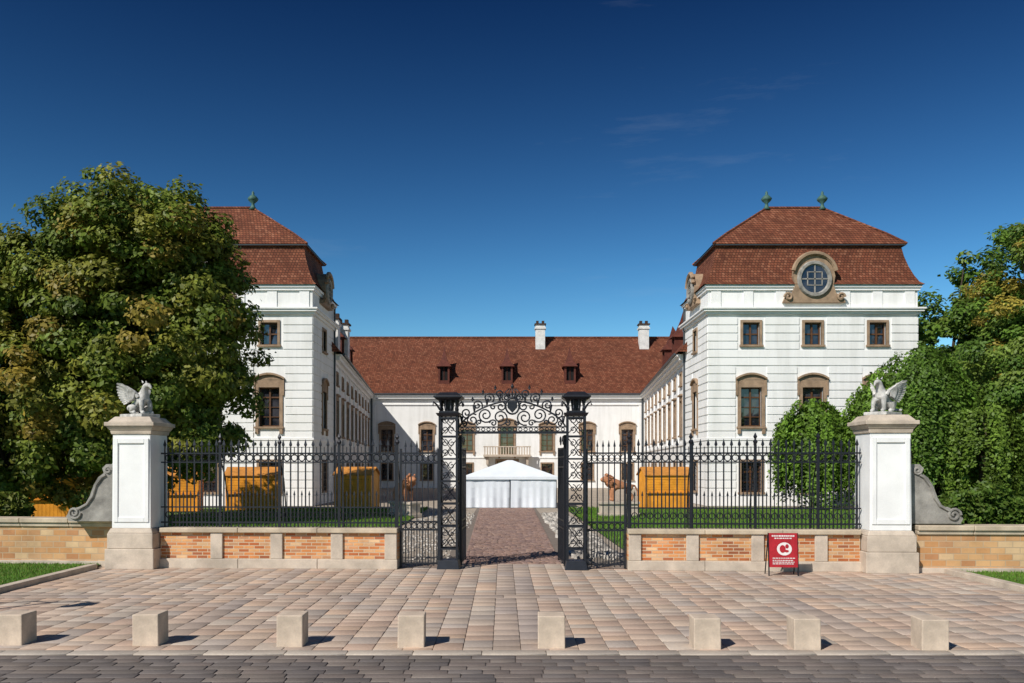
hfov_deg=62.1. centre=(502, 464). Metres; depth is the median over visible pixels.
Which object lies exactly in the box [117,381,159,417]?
griffin statue
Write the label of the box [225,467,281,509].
market stall
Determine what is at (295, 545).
bricks
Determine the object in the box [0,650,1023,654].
road edge strip
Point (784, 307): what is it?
palace
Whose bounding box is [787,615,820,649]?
stone bollard
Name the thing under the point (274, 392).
window panes
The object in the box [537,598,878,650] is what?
plaza paving
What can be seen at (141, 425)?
cap
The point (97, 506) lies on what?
volute buttress
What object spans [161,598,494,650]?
plaza paving
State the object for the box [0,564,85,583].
lawn
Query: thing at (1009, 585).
kerb
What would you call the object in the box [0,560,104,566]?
base
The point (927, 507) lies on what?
volute buttress
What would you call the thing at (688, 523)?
iron fence
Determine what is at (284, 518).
lawn
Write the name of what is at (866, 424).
cap
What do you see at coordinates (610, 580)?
plaza paving
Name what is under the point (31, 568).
grass
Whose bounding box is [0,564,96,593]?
kerb
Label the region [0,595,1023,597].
plaza paving cross band
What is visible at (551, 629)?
stone bollard
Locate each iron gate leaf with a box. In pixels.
[460,435,465,565]
[558,435,565,565]
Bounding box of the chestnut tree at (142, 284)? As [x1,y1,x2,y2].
[0,161,276,493]
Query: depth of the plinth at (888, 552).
19.91 m
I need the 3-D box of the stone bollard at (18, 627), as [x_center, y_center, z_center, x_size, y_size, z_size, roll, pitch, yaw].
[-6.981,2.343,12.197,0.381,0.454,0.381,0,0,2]
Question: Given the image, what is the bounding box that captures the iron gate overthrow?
[458,384,566,433]
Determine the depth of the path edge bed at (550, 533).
30.91 m
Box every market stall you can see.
[29,467,86,516]
[167,467,200,511]
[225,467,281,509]
[332,467,379,508]
[636,467,693,506]
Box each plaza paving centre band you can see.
[493,598,548,650]
[496,564,534,594]
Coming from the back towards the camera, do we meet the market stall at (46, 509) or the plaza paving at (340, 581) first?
the market stall at (46, 509)
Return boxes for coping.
[0,516,111,526]
[159,526,399,532]
[626,528,860,534]
[912,524,1023,534]
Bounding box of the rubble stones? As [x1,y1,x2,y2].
[540,512,622,559]
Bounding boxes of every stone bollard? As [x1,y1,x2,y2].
[0,610,36,644]
[132,610,167,645]
[277,611,307,647]
[397,611,425,647]
[538,612,564,648]
[689,614,720,649]
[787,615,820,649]
[911,615,948,650]
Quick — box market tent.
[466,460,557,507]
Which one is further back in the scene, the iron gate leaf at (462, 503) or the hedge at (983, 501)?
the hedge at (983, 501)
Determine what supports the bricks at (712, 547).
on the fence wall at (819, 563)
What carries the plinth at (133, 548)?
on the plaza paving at (193, 581)
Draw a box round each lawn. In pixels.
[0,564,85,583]
[169,508,426,526]
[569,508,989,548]
[972,572,1023,583]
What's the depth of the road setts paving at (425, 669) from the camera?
10.61 m
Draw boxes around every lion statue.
[389,473,421,517]
[598,473,639,516]
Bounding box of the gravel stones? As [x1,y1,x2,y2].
[403,513,474,561]
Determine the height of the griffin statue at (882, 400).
0.923 m
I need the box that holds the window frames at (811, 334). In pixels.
[204,323,884,491]
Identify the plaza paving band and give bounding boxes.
[134,598,255,650]
[244,569,309,594]
[720,571,785,594]
[775,598,905,650]
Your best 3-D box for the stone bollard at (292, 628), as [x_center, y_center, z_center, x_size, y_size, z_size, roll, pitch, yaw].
[-2.989,2.337,12.078,0.367,0.467,0.367,0,1,0]
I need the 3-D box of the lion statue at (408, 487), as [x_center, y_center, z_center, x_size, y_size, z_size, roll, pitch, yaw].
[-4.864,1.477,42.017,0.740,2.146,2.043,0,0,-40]
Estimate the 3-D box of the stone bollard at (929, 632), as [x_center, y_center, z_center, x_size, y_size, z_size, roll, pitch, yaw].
[5.931,2.345,11.819,0.367,0.451,0.367,0,0,2]
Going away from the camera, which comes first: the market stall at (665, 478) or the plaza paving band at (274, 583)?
the plaza paving band at (274, 583)
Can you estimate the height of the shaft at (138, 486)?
2.298 m
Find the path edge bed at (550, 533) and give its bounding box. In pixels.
[448,508,573,563]
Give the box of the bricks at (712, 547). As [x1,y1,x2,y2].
[626,533,859,561]
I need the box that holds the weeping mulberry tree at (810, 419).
[766,398,854,511]
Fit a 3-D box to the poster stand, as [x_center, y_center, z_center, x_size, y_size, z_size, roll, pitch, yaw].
[6.457,2.060,19.714,0.689,0.988,0.398,0,0,3]
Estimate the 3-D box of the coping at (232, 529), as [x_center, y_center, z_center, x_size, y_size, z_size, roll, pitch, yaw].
[-5.529,1.609,21.159,5.924,0.118,0.600,0,0,3]
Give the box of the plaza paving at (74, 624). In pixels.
[0,598,235,650]
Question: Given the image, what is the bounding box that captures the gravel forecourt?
[97,488,854,567]
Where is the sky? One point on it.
(453, 167)
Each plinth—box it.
[105,525,167,569]
[854,528,918,573]
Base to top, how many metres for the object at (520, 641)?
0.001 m
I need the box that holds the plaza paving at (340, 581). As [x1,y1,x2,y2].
[263,564,496,594]
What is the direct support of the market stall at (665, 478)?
on the lawn at (697, 521)
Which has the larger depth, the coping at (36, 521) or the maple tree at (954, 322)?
the maple tree at (954, 322)
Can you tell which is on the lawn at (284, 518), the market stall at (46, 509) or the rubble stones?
the market stall at (46, 509)
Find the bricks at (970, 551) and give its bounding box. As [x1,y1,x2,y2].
[915,534,1023,567]
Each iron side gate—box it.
[400,440,438,566]
[586,440,625,568]
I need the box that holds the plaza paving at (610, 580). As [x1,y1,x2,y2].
[528,564,766,594]
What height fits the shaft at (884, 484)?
2.298 m
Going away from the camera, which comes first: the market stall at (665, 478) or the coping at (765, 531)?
the coping at (765, 531)
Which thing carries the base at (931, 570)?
on the ground
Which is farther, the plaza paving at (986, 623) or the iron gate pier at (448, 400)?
the iron gate pier at (448, 400)
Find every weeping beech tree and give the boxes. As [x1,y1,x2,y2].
[837,368,935,500]
[867,341,985,492]
[935,398,1023,496]
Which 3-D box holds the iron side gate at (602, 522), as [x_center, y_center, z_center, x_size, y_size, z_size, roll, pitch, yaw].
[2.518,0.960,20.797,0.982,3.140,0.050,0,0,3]
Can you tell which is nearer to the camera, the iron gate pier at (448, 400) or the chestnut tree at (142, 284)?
the iron gate pier at (448, 400)
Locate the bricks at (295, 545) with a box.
[160,532,399,558]
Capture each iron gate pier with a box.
[432,392,464,569]
[561,392,592,569]
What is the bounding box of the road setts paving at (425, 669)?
[0,655,1023,682]
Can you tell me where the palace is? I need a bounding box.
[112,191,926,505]
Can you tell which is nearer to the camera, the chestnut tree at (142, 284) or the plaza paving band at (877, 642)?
the plaza paving band at (877, 642)
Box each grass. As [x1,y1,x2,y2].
[0,561,1023,584]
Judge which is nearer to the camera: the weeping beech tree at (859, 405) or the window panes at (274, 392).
the weeping beech tree at (859, 405)
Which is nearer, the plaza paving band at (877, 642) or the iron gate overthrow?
the plaza paving band at (877, 642)
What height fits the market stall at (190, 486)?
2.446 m
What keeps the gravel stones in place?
on the gravel forecourt
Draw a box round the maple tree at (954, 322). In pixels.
[918,222,1023,498]
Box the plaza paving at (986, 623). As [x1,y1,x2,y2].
[795,598,1023,649]
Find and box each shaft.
[112,434,167,527]
[855,433,911,530]
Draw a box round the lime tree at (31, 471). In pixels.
[0,272,128,510]
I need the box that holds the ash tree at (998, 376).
[937,224,1023,496]
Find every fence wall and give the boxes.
[159,533,399,568]
[626,534,860,571]
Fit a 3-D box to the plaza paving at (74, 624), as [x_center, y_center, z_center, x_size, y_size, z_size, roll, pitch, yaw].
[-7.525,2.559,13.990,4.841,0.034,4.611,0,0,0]
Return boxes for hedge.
[0,491,36,516]
[937,480,1023,523]
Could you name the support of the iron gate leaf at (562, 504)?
attached to the iron gate pier at (575, 399)
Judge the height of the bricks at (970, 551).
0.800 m
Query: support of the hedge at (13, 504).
on the lawn at (284, 518)
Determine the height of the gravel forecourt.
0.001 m
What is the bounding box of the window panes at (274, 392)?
[204,325,882,490]
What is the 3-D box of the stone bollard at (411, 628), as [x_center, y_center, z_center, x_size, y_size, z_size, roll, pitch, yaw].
[-1.288,2.335,12.033,0.373,0.470,0.373,1,-1,-2]
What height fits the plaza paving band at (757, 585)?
0.033 m
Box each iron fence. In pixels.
[161,433,399,527]
[626,433,860,528]
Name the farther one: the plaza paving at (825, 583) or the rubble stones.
the rubble stones
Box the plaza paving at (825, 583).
[736,571,1023,594]
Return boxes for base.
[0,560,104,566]
[919,568,1023,572]
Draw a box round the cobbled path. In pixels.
[463,503,560,563]
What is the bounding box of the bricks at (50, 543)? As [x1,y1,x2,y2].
[0,526,111,560]
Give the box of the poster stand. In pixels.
[764,533,798,575]
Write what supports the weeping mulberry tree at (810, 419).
on the lawn at (697, 521)
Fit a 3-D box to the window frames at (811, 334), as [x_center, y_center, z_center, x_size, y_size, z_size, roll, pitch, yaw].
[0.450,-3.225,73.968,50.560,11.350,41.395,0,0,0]
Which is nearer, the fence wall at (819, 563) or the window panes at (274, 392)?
the fence wall at (819, 563)
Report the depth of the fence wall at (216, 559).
20.88 m
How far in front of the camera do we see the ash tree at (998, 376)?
46.28 m
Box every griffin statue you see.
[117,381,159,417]
[864,377,906,415]
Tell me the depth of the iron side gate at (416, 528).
21.00 m
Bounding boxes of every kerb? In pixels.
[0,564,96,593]
[944,568,1023,592]
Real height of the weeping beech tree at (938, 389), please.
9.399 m
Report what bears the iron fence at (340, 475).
on the coping at (232, 529)
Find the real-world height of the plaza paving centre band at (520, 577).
0.034 m
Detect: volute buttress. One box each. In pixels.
[66,464,112,520]
[911,464,962,523]
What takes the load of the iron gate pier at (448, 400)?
on the plaza paving at (340, 581)
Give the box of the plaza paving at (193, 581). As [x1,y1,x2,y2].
[0,567,293,594]
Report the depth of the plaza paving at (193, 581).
18.43 m
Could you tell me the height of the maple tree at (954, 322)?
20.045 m
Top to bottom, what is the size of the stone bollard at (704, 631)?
0.452 m
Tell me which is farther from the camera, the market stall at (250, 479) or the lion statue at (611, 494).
the market stall at (250, 479)
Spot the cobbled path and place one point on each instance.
(514, 521)
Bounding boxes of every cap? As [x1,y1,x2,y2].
[104,417,174,435]
[847,415,919,434]
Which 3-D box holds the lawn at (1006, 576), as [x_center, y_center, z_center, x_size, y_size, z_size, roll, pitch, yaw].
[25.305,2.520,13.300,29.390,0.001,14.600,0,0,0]
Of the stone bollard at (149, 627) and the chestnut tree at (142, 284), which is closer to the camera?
the stone bollard at (149, 627)
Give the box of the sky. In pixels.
[0,0,1023,347]
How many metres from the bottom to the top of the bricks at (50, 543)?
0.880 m
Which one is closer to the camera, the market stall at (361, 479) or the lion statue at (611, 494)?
the lion statue at (611, 494)
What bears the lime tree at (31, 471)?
on the lawn at (284, 518)
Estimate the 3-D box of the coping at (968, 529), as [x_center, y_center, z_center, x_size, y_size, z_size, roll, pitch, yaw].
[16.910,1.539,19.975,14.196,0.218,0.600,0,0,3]
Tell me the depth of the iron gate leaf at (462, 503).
21.68 m
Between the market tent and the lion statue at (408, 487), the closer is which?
the lion statue at (408, 487)
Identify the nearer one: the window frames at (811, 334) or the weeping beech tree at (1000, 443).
the weeping beech tree at (1000, 443)
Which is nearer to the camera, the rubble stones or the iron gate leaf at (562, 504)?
the iron gate leaf at (562, 504)

